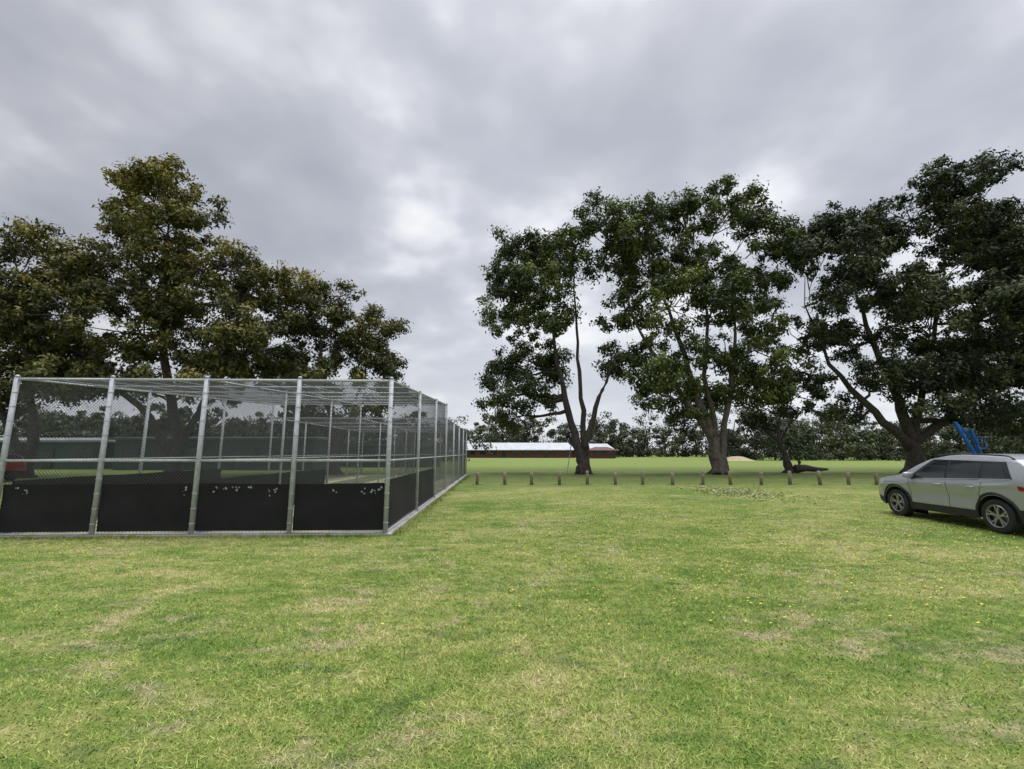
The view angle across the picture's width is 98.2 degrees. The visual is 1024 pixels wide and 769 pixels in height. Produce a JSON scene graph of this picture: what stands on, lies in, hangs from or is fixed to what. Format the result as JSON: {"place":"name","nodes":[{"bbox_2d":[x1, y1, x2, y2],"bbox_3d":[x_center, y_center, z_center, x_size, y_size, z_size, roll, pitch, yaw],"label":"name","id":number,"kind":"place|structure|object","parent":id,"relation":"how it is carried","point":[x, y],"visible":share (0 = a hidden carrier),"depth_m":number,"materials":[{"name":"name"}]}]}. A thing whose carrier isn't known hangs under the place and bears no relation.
{"place":"outdoors","nodes":[
{"label":"outdoors","id":0,"kind":"place"},
{"bbox_2d":[0,453,1023,768],"bbox_3d":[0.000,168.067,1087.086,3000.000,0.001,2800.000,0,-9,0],"label":"grass ground","id":1,"kind":"structure","parent":0,"point":[658,471],"depth_m":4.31,"materials":[{"name":"green plant"}]},
{"bbox_2d":[0,453,26,480],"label":"parked red car","id":2,"kind":"object","parent":1,"relation":"on","point":[16,466],"visible":0.57,"depth_m":26.38,"materials":[{"name":"paint"}]},
{"bbox_2d":[0,213,106,478],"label":"paperbark tree","id":3,"kind":"object","parent":1,"relation":"on","point":[11,247],"visible":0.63,"depth_m":31.05,"materials":[{"name":"green plant"}]},
{"bbox_2d":[0,438,115,468],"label":"green clubroom","id":4,"kind":"structure","parent":1,"relation":"on","point":[43,444],"depth_m":45.45,"materials":[{"name":"metal"}]},
{"bbox_2d":[8,448,92,468],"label":"windows","id":5,"kind":"structure","parent":4,"relation":"in","point":[49,450],"depth_m":45.39,"materials":[{"name":"black glass"}]},
{"bbox_2d":[0,152,310,471],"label":"paperbark tree","id":6,"kind":"object","parent":1,"relation":"on","point":[90,296],"visible":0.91,"depth_m":31.73,"materials":[{"name":"green plant"}]},
{"bbox_2d":[108,437,337,469],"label":"green clubroom","id":7,"kind":"structure","parent":1,"relation":"on","point":[153,451],"depth_m":43.47,"materials":[{"name":"metal"}]},
{"bbox_2d":[121,448,302,469],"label":"windows","id":8,"kind":"structure","parent":7,"relation":"in","point":[122,454],"depth_m":43.43,"materials":[{"name":"black glass"}]},
{"bbox_2d":[0,375,466,538],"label":"cricket practice nets","id":9,"kind":"object","parent":1,"relation":"on","point":[210,501],"visible":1,"depth_m":9.44,"materials":[{"name":"metal"}]},
{"bbox_2d":[249,260,418,474],"bbox_3d":[-14.594,-1.169,36.757,13.684,17.012,10.257,3,-9,-19],"label":"paperbark tree","id":10,"kind":"object","parent":1,"relation":"on","point":[385,363],"visible":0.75,"depth_m":36.12,"materials":[{"name":"green plant"}]},
{"bbox_2d":[351,444,442,466],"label":"green clubroom","id":11,"kind":"structure","parent":1,"relation":"on","point":[366,447],"depth_m":51.31,"materials":[{"name":"metal"}]},
{"bbox_2d":[368,448,421,457],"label":"windows","id":12,"kind":"structure","parent":11,"relation":"in","point":[369,448],"depth_m":51.36,"materials":[{"name":"black glass"}]},
{"bbox_2d":[0,475,874,539],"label":"grass tufts","id":13,"kind":"object","parent":1,"relation":"on","point":[132,536],"visible":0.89,"depth_m":8.94,"materials":[{"name":"green plant"}]},
{"bbox_2d":[0,408,1022,456],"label":"distant tree line","id":14,"kind":"object","parent":1,"relation":"on","point":[638,448],"visible":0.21,"depth_m":165.28,"materials":[{"name":"green plant"}]},
{"bbox_2d":[0,393,1023,466],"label":"background trees","id":15,"kind":"object","parent":1,"relation":"on","point":[852,443],"visible":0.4,"depth_m":89.78,"materials":[{"name":"green plant"}]},
{"bbox_2d":[7,485,1019,653],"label":"yellow wildflowers","id":16,"kind":"object","parent":1,"relation":"on","point":[715,544],"visible":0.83,"depth_m":8.68,"materials":[{"name":"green plant"}]},
{"bbox_2d":[471,216,618,474],"bbox_3d":[2.216,-3.533,37.300,11.828,22.023,9.049,-6,-11,35],"label":"eucalyptus tree","id":17,"kind":"object","parent":1,"relation":"on","point":[537,258],"visible":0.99,"depth_m":36.48,"materials":[{"name":"green plant"}]},
{"bbox_2d":[475,471,878,484],"bbox_3d":[11.137,4.947,23.520,26.144,0.744,0.381,0,-9,0],"label":"timber bollard fence","id":18,"kind":"object","parent":1,"relation":"on","point":[876,480],"visible":0.73,"depth_m":23.49,"materials":[{"name":"brown wood"}]},
{"bbox_2d":[570,173,804,474],"bbox_3d":[14.468,-5.359,36.312,19.567,25.334,11.179,0,-9,0],"label":"eucalyptus tree","id":19,"kind":"object","parent":1,"relation":"on","point":[695,271],"visible":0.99,"depth_m":35.83,"materials":[{"name":"green plant"}]},
{"bbox_2d":[727,456,754,460],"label":"sand mound","id":20,"kind":"object","parent":1,"relation":"on","point":[736,458],"visible":0.88,"depth_m":91.60,"materials":[{"name":"beige sand"}]},
{"bbox_2d":[659,484,845,505],"bbox_3d":[9.746,4.610,19.145,4.624,0.077,10.224,0,-9,0],"label":"white clover patch","id":21,"kind":"object","parent":1,"relation":"on","point":[722,489],"visible":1,"depth_m":18.53,"materials":[{"name":"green plant"}]},
{"bbox_2d":[733,369,835,472],"bbox_3d":[23.168,3.050,37.890,8.110,9.000,5.139,-8,-12,42],"label":"leafy tree","id":22,"kind":"object","parent":1,"relation":"on","point":[753,418],"visible":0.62,"depth_m":37.83,"materials":[{"name":"green plant"}]},
{"bbox_2d":[793,457,827,472],"bbox_3d":[24.827,6.718,37.033,2.563,1.328,0.844,0,-9,0],"label":"fallen log","id":23,"kind":"object","parent":1,"relation":"on","point":[798,468],"visible":0.97,"depth_m":36.64,"materials":[{"name":"brown wood"}]},
{"bbox_2d":[771,441,1011,459],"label":"background shrubs","id":24,"kind":"object","parent":1,"relation":"on","point":[876,451],"visible":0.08,"depth_m":107.11,"materials":[{"name":"green plant"}]},
{"bbox_2d":[768,147,1023,472],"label":"fig tree","id":25,"kind":"object","parent":1,"relation":"on","point":[987,232],"visible":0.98,"depth_m":36.22,"materials":[{"name":"green plant"}]},
{"bbox_2d":[878,453,1023,533],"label":"parked suv car","id":26,"kind":"object","parent":1,"relation":"on","point":[989,488],"visible":1,"depth_m":10.19,"materials":[{"name":"paint"}]},
{"bbox_2d":[0,0,1023,452],"label":"sky","id":27,"kind":"structure","parent":0,"point":[378,145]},
{"bbox_2d":[467,450,572,457],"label":"walls","id":28,"kind":"structure","parent":0,"point":[499,453],"depth_m":138.29,"materials":[{"name":"red brick"}]},
{"bbox_2d":[470,451,569,457],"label":"windows","id":29,"kind":"structure","parent":28,"relation":"attached to","point":[524,453],"depth_m":138.29,"materials":[{"name":"black glass"}]},
{"bbox_2d":[467,443,573,449],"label":"roof","id":30,"kind":"structure","parent":28,"relation":"on","point":[533,446],"depth_m":140.57,"materials":[{"name":"white metal"}]},
{"bbox_2d":[573,444,613,450],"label":"roof","id":31,"kind":"structure","parent":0,"point":[598,445],"depth_m":147.94,"materials":[{"name":"white metal"}]},
{"bbox_2d":[589,451,615,457],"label":"walls","id":32,"kind":"structure","parent":0,"point":[602,455],"depth_m":126.42,"materials":[{"name":"red brick"}]},
{"bbox_2d":[589,447,617,450],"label":"roof","id":33,"kind":"structure","parent":32,"relation":"on","point":[601,449],"depth_m":126.99,"materials":[{"name":"white metal"}]},
{"bbox_2d":[595,451,612,454],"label":"windows","id":34,"kind":"structure","parent":32,"relation":"attached to","point":[599,452],"depth_m":126.45,"materials":[{"name":"black glass"}]},
{"bbox_2d":[953,421,986,453],"bbox_3d":[33.597,4.680,32.466,2.079,3.970,1.496,0,-9,0],"label":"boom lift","id":35,"kind":"object","parent":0,"point":[961,430],"visible":0.45,"depth_m":32.47,"materials":[{"name":"blue paint"}]}
]}

